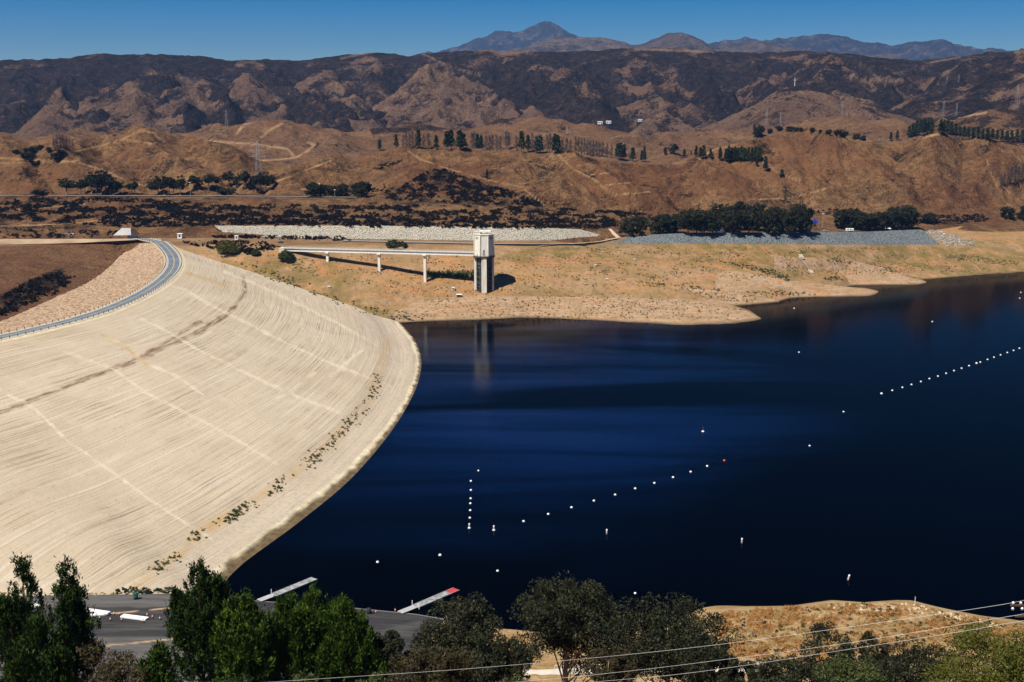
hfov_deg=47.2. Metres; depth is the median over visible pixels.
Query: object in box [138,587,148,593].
bush
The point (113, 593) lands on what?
dirt edge tufts
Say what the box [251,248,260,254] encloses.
bush
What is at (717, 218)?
broad tree
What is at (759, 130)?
broad tree
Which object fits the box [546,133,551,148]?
bare tree
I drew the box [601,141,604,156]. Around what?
bare tree
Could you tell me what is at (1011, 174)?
bare tree
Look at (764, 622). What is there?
dark bluff weeds
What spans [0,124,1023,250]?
hills
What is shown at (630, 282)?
lake bed tufts
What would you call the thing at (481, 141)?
pine tree
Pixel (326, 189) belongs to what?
broad tree
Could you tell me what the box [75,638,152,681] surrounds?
bush
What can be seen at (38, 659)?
pine tree
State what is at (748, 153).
pine tree
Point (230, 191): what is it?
broad tree
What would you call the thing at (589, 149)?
bare tree
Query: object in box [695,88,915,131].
hills
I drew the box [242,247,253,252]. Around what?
bush
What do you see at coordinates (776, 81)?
mountains
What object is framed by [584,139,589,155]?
bare tree
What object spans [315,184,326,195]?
broad tree
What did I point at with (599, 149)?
bare tree
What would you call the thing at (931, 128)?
pine tree
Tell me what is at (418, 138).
pine tree
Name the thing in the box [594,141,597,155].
bare tree
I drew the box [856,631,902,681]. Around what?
dark bush
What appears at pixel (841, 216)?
broad tree
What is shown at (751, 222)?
broad tree
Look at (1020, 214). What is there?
broad tree
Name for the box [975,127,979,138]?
pine tree
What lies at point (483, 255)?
intake tower
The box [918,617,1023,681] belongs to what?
broad bush
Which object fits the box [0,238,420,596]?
dam
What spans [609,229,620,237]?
path
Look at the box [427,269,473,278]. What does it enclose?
bushes
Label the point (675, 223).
broad tree
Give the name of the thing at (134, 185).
gum tree
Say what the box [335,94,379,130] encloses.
mountains
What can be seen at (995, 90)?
hills
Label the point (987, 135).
pine tree
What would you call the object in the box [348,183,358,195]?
broad tree
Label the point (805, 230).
broad tree
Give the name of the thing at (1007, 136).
pine tree
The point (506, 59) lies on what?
mountains
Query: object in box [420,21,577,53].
mountains
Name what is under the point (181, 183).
gum tree
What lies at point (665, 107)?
mountains
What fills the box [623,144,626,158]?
pine tree
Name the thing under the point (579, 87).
mountains
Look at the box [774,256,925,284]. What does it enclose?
lake bed
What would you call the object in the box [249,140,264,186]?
power pylon
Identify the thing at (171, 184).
gum tree
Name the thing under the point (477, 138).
pine tree
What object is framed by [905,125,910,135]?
pine tree
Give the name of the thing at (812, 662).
dark bush
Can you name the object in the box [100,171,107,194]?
gum tree
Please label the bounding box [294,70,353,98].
mountains
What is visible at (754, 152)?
pine tree
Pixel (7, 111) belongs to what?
mountains
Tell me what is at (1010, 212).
broad tree
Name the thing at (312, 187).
broad tree
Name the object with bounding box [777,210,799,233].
broad tree
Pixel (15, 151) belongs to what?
broad tree
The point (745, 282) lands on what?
lake bed
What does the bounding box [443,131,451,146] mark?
pine tree
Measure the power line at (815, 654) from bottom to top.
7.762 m
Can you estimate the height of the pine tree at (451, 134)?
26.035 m
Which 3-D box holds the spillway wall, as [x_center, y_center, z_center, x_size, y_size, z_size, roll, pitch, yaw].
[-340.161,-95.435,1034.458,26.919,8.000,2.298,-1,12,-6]
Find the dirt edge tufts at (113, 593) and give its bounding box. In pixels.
[1,592,117,595]
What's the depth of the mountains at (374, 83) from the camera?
3348.67 m
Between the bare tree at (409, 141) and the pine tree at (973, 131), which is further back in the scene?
the pine tree at (973, 131)
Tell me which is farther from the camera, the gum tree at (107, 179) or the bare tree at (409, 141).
the bare tree at (409, 141)
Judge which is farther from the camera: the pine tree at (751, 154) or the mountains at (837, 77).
the mountains at (837, 77)
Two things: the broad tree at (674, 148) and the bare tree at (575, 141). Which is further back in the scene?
the broad tree at (674, 148)
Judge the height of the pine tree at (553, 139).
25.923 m
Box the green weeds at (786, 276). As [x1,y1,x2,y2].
[235,254,1017,320]
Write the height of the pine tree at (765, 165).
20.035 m
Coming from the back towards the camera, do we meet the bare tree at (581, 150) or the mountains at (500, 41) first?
the mountains at (500, 41)
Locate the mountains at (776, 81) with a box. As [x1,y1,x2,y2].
[735,72,787,107]
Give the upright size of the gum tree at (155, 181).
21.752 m
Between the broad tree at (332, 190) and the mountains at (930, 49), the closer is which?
the broad tree at (332, 190)
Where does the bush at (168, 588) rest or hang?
on the dam
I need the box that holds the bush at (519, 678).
[510,673,527,681]
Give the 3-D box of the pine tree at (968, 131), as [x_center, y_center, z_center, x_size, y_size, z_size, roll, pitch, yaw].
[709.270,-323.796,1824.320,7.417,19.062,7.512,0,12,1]
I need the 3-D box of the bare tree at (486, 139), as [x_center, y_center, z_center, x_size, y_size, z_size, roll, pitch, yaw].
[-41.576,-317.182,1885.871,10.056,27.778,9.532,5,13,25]
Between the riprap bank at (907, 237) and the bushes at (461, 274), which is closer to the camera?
the bushes at (461, 274)
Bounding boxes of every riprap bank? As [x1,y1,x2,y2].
[214,225,598,239]
[600,229,939,244]
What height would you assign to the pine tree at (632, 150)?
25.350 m
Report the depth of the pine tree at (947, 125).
1863.72 m
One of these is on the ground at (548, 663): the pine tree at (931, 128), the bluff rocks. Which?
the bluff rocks
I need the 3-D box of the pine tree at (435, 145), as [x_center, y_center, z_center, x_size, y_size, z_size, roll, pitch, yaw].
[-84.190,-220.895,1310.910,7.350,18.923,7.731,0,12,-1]
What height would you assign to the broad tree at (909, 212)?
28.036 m
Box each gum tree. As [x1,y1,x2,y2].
[57,178,76,194]
[75,180,84,189]
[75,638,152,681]
[83,174,93,193]
[87,170,105,194]
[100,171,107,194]
[101,174,114,194]
[106,177,124,194]
[129,181,138,193]
[146,176,163,194]
[147,182,156,194]
[157,175,168,194]
[164,177,177,194]
[167,180,178,194]
[173,175,187,194]
[186,175,199,189]
[194,177,203,189]
[201,173,213,188]
[214,176,221,187]
[219,171,232,186]
[231,174,240,182]
[237,171,250,188]
[249,175,261,187]
[257,172,263,190]
[260,171,276,190]
[265,174,274,190]
[362,629,413,680]
[385,641,477,681]
[408,592,504,681]
[469,631,542,681]
[506,570,647,681]
[583,646,638,681]
[591,592,743,681]
[678,638,738,681]
[728,660,761,681]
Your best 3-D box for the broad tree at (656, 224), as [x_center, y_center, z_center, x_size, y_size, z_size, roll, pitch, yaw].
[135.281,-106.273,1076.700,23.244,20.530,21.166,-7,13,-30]
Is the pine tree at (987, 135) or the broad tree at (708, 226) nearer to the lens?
the broad tree at (708, 226)
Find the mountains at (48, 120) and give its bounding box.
[13,104,83,136]
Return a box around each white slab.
[89,608,110,614]
[90,613,109,616]
[120,614,148,620]
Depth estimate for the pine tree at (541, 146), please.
1851.86 m
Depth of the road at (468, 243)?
1003.38 m
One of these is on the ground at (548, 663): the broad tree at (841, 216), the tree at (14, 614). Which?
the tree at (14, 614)
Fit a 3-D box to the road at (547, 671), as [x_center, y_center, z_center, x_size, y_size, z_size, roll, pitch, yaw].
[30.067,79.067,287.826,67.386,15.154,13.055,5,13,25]
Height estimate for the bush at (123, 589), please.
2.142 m
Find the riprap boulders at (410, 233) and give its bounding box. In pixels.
[234,228,575,237]
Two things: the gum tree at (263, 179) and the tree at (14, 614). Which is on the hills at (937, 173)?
the gum tree at (263, 179)
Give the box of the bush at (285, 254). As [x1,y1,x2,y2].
[278,250,294,259]
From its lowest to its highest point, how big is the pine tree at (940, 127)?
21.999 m
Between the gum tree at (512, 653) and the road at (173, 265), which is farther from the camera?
the road at (173, 265)
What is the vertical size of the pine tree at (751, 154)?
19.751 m
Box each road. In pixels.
[0,195,365,197]
[0,238,179,338]
[343,240,585,243]
[523,668,766,674]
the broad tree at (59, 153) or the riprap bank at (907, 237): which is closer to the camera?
the riprap bank at (907, 237)
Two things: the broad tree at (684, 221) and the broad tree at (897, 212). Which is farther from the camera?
the broad tree at (897, 212)
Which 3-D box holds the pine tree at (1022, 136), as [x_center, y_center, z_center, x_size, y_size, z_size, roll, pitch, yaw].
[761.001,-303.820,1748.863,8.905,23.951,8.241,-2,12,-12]
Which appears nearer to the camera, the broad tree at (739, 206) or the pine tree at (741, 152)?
the broad tree at (739, 206)
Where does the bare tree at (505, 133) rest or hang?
on the hills at (287, 143)
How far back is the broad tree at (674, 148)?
1845.27 m
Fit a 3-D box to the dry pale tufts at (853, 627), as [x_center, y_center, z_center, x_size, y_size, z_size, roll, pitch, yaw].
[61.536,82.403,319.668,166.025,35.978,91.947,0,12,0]
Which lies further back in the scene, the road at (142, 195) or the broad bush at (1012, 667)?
the road at (142, 195)
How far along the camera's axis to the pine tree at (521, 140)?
1306.28 m
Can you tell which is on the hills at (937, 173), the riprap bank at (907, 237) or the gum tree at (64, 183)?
the gum tree at (64, 183)
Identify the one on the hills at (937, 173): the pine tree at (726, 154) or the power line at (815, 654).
the pine tree at (726, 154)
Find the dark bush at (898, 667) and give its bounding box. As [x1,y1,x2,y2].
[864,634,975,681]
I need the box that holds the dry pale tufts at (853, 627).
[496,601,1016,662]
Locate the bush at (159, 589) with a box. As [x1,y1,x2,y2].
[151,588,165,592]
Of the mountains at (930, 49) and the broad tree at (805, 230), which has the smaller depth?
the broad tree at (805, 230)
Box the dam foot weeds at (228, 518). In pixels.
[147,373,382,573]
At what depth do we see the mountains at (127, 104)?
2722.65 m
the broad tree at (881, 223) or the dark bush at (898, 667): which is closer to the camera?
the dark bush at (898, 667)
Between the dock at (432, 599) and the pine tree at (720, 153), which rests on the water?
the dock at (432, 599)
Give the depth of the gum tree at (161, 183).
1176.13 m
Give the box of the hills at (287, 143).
[0,108,1023,165]
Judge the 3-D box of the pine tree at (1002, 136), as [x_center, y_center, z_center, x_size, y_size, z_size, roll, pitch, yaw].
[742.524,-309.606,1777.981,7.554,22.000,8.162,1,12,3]
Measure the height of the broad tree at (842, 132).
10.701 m
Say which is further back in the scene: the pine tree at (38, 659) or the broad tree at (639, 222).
the broad tree at (639, 222)
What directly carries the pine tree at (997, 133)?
on the hills at (937, 173)
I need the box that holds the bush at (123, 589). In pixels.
[115,587,126,593]
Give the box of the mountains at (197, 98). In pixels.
[155,86,215,132]
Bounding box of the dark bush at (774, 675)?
[748,654,828,681]
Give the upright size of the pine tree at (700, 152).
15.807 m
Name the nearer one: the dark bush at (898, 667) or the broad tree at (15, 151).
the dark bush at (898, 667)
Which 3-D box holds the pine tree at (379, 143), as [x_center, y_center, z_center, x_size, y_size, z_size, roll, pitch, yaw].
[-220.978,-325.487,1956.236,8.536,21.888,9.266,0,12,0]
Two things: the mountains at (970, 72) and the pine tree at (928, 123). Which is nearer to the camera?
the pine tree at (928, 123)
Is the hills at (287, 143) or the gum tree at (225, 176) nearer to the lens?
the gum tree at (225, 176)
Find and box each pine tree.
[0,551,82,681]
[0,606,77,681]
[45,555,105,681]
[134,638,181,681]
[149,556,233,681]
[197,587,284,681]
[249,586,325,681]
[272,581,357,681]
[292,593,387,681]
[377,139,381,148]
[393,134,398,146]
[415,129,421,148]
[433,135,439,147]
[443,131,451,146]
[444,129,455,148]
[452,130,462,149]
[457,133,468,147]
[474,133,480,148]
[478,135,483,145]
[516,131,526,151]
[525,134,531,149]
[533,136,539,152]
[537,134,545,152]
[551,134,557,153]
[553,134,562,151]
[613,143,618,158]
[617,142,623,159]
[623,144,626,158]
[629,147,635,160]
[642,145,646,159]
[694,145,697,155]
[698,147,702,157]
[702,144,706,158]
[718,147,722,158]
[723,148,728,159]
[727,145,731,161]
[730,147,733,159]
[733,146,737,159]
[737,146,744,161]
[742,148,746,161]
[746,146,749,160]
[749,148,753,159]
[752,146,757,159]
[755,146,762,160]
[763,155,768,170]
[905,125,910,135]
[909,122,914,136]
[913,120,918,135]
[917,119,923,133]
[922,118,927,131]
[924,118,930,134]
[928,119,934,132]
[937,119,943,133]
[942,119,946,133]
[944,120,949,133]
[949,121,953,132]
[951,123,957,134]
[966,127,969,135]
[971,127,974,136]
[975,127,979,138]
[984,128,990,138]
[990,128,994,138]
[995,130,998,139]
[999,130,1003,141]
[1003,131,1009,141]
[1009,130,1014,141]
[1015,129,1019,142]
[1020,129,1023,141]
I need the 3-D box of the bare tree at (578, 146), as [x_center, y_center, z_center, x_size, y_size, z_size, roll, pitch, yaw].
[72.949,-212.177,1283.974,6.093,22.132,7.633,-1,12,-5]
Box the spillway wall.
[114,228,139,234]
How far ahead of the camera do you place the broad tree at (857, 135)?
1864.66 m
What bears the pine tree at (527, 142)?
on the hills at (287, 143)
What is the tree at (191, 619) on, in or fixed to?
on the ground at (548, 663)
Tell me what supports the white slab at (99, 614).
on the parking lot
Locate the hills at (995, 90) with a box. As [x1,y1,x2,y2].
[890,68,1023,122]
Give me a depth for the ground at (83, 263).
924.03 m
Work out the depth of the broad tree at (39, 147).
1307.27 m
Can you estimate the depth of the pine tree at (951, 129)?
1860.88 m
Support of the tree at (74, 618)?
on the ground at (548, 663)
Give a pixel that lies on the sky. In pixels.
(231, 30)
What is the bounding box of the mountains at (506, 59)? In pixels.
[502,56,528,68]
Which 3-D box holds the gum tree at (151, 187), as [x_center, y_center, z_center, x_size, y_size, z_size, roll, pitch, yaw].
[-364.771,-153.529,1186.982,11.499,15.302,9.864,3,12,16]
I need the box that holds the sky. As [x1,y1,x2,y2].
[0,0,1023,60]
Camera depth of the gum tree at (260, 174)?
1209.45 m
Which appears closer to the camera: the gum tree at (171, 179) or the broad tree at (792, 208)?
the broad tree at (792, 208)
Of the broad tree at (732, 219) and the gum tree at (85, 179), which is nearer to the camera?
the broad tree at (732, 219)
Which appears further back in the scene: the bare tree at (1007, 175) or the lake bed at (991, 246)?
the bare tree at (1007, 175)
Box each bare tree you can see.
[61,134,65,149]
[407,133,411,148]
[410,131,414,148]
[425,133,430,148]
[484,136,487,149]
[487,134,491,150]
[493,135,498,150]
[504,131,508,146]
[530,132,534,151]
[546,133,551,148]
[573,137,577,153]
[576,137,580,154]
[580,138,584,155]
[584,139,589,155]
[588,140,592,156]
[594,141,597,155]
[596,141,600,156]
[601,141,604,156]
[1006,168,1009,184]
[1009,166,1013,183]
[1013,164,1018,182]
[1017,164,1020,181]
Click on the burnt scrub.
(177, 213)
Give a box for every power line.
[277,600,1023,681]
[520,614,1020,681]
[598,620,1023,681]
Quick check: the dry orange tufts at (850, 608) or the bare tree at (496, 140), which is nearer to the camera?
the dry orange tufts at (850, 608)
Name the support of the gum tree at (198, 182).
on the hills at (937, 173)
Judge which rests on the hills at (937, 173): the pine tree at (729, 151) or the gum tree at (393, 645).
the pine tree at (729, 151)
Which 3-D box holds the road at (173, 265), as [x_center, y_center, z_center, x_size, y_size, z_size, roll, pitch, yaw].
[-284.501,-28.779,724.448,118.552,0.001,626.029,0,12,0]
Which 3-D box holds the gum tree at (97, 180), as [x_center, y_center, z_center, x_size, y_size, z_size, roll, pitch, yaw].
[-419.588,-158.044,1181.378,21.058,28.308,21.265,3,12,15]
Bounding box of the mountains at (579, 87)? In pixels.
[0,47,1013,133]
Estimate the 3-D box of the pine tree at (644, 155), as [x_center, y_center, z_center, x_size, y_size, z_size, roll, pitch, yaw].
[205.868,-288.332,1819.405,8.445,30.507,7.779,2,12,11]
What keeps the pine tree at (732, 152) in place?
on the hills at (937, 173)
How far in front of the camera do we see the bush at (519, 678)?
141.44 m
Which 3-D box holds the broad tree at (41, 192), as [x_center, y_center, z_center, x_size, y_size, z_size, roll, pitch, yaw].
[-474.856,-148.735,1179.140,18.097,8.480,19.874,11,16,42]
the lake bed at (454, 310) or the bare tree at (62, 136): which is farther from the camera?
the bare tree at (62, 136)
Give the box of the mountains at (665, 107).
[616,80,745,135]
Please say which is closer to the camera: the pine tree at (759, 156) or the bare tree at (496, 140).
the pine tree at (759, 156)
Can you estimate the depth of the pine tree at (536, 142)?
1850.62 m
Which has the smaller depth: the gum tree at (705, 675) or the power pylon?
the gum tree at (705, 675)
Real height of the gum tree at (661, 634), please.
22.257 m
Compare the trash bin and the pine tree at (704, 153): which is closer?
the trash bin
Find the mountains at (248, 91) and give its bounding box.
[205,73,286,122]
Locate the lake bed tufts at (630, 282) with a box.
[257,246,1004,318]
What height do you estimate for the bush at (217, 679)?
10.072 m
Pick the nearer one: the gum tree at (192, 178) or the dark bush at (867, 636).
the dark bush at (867, 636)
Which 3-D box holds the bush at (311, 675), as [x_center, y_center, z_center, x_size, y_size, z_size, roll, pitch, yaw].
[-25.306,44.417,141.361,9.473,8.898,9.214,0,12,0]
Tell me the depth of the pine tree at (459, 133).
1304.00 m
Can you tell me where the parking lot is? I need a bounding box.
[0,593,504,681]
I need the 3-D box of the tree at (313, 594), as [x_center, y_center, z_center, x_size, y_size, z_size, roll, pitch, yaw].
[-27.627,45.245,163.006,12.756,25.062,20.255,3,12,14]
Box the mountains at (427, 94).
[372,64,544,128]
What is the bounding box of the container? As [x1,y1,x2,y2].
[127,235,137,237]
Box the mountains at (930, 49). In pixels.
[709,33,1014,60]
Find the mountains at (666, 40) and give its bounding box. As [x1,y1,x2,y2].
[501,32,898,58]
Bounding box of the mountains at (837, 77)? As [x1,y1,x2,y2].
[779,54,879,105]
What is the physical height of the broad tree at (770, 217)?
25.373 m
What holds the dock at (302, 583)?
on the water
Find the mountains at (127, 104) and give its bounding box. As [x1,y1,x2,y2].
[76,80,169,133]
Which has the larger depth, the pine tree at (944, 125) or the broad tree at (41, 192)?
the pine tree at (944, 125)
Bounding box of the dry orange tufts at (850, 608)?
[715,602,1020,660]
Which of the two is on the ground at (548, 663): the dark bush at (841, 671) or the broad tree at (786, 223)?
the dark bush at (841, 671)
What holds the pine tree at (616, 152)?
on the hills at (287, 143)
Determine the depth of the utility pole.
92.56 m
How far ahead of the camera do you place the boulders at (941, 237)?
1183.07 m
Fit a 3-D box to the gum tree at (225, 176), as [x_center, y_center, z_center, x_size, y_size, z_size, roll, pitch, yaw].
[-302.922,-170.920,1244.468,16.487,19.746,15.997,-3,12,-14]
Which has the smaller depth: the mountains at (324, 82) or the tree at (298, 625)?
the tree at (298, 625)
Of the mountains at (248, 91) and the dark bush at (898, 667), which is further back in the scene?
the mountains at (248, 91)
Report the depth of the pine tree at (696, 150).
1375.52 m
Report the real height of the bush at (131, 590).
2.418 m
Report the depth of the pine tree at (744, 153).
1361.72 m
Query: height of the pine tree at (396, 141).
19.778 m
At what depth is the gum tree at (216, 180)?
1206.01 m
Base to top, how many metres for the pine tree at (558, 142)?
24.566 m
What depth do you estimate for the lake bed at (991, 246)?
977.13 m
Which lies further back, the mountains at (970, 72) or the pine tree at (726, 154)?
the mountains at (970, 72)
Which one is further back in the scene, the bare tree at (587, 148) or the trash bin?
the bare tree at (587, 148)
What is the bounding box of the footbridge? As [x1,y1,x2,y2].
[279,246,473,281]
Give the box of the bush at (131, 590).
[126,586,137,591]
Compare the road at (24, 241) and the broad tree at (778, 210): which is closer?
the road at (24, 241)
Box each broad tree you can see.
[11,149,20,153]
[20,152,36,160]
[28,146,36,152]
[31,189,49,195]
[34,145,43,150]
[50,148,67,160]
[218,188,236,194]
[304,182,319,195]
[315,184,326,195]
[322,184,332,195]
[327,186,340,195]
[334,183,348,195]
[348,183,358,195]
[353,181,373,196]
[618,215,649,235]
[647,214,668,233]
[655,213,680,233]
[665,214,681,232]
[669,143,678,153]
[676,209,701,232]
[689,207,709,233]
[697,209,714,233]
[704,211,722,233]
[710,203,733,231]
[722,208,744,233]
[730,201,749,229]
[739,209,761,232]
[745,202,766,229]
[752,124,764,136]
[757,209,781,233]
[765,205,786,230]
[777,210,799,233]
[790,204,800,231]
[791,204,815,233]
[801,215,812,233]
[832,209,855,228]
[838,130,845,135]
[843,207,864,227]
[851,211,872,229]
[852,133,859,138]
[863,212,878,229]
[873,212,889,229]
[883,211,897,229]
[886,206,907,228]
[898,205,917,228]
[908,212,921,227]
[919,212,937,222]
[1000,206,1015,217]
[1015,206,1023,218]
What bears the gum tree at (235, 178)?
on the hills at (937, 173)
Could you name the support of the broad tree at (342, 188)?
on the hills at (937, 173)
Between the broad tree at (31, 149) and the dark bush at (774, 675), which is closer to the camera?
the dark bush at (774, 675)
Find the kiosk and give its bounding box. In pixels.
[177,233,182,238]
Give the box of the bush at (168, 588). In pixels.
[164,586,173,593]
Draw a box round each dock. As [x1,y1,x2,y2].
[257,577,317,601]
[397,587,458,613]
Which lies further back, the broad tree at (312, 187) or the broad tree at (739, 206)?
the broad tree at (312, 187)
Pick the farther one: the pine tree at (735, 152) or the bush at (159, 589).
the pine tree at (735, 152)
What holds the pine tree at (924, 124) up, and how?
on the hills at (287, 143)
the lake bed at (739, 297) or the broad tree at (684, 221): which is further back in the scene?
the broad tree at (684, 221)
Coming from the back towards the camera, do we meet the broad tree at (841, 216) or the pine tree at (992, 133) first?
the pine tree at (992, 133)
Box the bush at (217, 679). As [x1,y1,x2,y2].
[208,672,253,681]
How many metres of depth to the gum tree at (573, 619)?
168.97 m
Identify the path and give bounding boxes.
[540,238,615,245]
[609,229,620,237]
[799,254,813,272]
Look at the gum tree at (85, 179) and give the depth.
1206.86 m
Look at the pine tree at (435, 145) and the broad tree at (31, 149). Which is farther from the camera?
the broad tree at (31, 149)
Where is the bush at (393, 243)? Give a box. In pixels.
[385,239,406,246]
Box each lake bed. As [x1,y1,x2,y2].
[161,226,1023,318]
[395,295,760,324]
[682,287,778,305]
[715,270,877,297]
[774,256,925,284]
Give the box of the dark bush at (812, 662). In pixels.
[776,620,861,681]
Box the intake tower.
[473,230,494,292]
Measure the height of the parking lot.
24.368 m
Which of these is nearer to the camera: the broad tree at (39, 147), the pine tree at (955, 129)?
the broad tree at (39, 147)
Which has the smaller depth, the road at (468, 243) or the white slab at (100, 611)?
the white slab at (100, 611)
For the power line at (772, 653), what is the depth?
96.80 m
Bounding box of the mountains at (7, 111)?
[0,100,26,125]
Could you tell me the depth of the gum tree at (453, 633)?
167.99 m
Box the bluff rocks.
[827,602,1007,628]
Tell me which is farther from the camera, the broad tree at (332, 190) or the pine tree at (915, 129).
the pine tree at (915, 129)
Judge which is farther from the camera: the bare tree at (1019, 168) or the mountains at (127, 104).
the mountains at (127, 104)
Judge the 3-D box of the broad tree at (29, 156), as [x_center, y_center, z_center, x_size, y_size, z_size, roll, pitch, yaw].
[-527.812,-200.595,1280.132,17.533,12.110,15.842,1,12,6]
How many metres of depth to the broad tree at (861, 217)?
1166.99 m
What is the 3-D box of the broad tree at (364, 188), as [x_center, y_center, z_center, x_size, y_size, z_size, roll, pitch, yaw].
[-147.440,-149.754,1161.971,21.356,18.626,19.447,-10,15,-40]
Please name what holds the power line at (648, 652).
attached to the utility pole
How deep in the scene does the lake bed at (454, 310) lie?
892.44 m
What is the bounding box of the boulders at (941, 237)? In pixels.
[925,229,974,245]
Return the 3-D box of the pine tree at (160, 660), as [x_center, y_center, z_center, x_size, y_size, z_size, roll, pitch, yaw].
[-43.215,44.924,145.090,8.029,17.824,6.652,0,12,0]
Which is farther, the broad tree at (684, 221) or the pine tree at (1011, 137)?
the pine tree at (1011, 137)
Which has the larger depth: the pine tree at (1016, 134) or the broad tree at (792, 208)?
the pine tree at (1016, 134)
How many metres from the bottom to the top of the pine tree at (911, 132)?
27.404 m
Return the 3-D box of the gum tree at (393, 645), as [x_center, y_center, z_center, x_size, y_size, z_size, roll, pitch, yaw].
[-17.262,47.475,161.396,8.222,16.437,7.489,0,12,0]
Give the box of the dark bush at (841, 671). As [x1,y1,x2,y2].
[811,653,901,681]
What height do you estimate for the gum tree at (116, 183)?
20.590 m
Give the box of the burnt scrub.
[0,159,987,315]
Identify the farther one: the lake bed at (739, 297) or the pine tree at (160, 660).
the lake bed at (739, 297)
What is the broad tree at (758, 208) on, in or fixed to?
on the hills at (937, 173)
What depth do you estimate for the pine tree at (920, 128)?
1873.81 m
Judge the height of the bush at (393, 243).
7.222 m
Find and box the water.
[226,272,1023,631]
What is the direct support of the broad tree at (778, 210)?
on the hills at (937, 173)
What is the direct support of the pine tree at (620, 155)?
on the hills at (287, 143)
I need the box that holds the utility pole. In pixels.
[1010,601,1023,616]
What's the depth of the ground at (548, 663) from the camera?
318.10 m
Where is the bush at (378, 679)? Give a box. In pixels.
[355,672,387,681]
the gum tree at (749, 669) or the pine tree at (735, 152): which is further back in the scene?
the pine tree at (735, 152)
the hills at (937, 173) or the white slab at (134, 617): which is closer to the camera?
the white slab at (134, 617)
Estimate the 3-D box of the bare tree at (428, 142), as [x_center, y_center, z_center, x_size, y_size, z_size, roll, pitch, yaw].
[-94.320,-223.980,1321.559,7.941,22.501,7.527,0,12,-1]
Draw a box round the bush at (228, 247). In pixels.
[216,240,239,253]
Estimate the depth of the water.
524.27 m
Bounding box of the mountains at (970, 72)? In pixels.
[925,48,1023,93]
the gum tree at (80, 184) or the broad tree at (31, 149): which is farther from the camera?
the broad tree at (31, 149)
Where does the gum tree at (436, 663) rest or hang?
on the ground at (548, 663)
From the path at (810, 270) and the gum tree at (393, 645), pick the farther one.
the path at (810, 270)
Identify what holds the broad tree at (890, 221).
on the hills at (937, 173)
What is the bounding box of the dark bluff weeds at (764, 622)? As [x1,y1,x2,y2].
[717,602,1002,657]
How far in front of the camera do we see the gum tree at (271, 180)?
1207.20 m
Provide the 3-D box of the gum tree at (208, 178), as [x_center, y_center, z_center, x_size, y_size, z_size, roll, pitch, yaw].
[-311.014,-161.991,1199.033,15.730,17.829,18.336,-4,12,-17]
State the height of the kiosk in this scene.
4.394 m
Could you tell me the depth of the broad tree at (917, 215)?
1208.09 m
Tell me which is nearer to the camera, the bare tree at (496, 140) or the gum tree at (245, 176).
the gum tree at (245, 176)
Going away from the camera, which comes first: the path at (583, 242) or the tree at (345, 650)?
the tree at (345, 650)
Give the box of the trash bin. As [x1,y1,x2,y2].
[133,592,137,599]
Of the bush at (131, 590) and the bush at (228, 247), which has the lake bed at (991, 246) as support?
the bush at (228, 247)
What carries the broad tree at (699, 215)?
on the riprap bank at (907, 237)
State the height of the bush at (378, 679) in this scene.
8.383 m
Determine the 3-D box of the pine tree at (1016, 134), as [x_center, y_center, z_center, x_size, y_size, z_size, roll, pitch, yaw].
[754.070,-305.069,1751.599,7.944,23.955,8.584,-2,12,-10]
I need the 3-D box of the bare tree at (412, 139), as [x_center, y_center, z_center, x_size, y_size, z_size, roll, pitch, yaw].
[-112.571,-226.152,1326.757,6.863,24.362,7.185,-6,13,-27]
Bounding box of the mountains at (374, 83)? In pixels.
[350,61,399,106]
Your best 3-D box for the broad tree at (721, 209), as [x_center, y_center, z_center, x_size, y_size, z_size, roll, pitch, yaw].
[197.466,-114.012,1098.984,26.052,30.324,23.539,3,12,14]
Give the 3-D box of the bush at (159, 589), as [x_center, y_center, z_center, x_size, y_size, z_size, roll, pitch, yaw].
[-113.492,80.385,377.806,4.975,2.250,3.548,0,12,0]
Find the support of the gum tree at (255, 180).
on the hills at (937, 173)
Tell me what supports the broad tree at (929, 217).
on the hills at (937, 173)
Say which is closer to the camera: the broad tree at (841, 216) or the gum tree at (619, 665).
the gum tree at (619, 665)
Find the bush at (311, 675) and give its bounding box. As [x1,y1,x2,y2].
[289,669,318,681]
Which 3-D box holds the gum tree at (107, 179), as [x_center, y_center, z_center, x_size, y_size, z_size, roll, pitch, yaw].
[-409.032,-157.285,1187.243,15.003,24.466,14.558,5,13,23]
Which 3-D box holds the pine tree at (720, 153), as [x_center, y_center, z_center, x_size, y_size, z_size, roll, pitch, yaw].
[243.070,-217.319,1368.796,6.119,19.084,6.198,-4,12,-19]
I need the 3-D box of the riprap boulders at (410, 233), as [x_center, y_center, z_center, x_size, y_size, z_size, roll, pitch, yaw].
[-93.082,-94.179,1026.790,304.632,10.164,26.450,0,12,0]
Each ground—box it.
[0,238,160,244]
[0,240,130,320]
[431,600,1023,681]
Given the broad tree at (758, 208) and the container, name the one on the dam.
the container

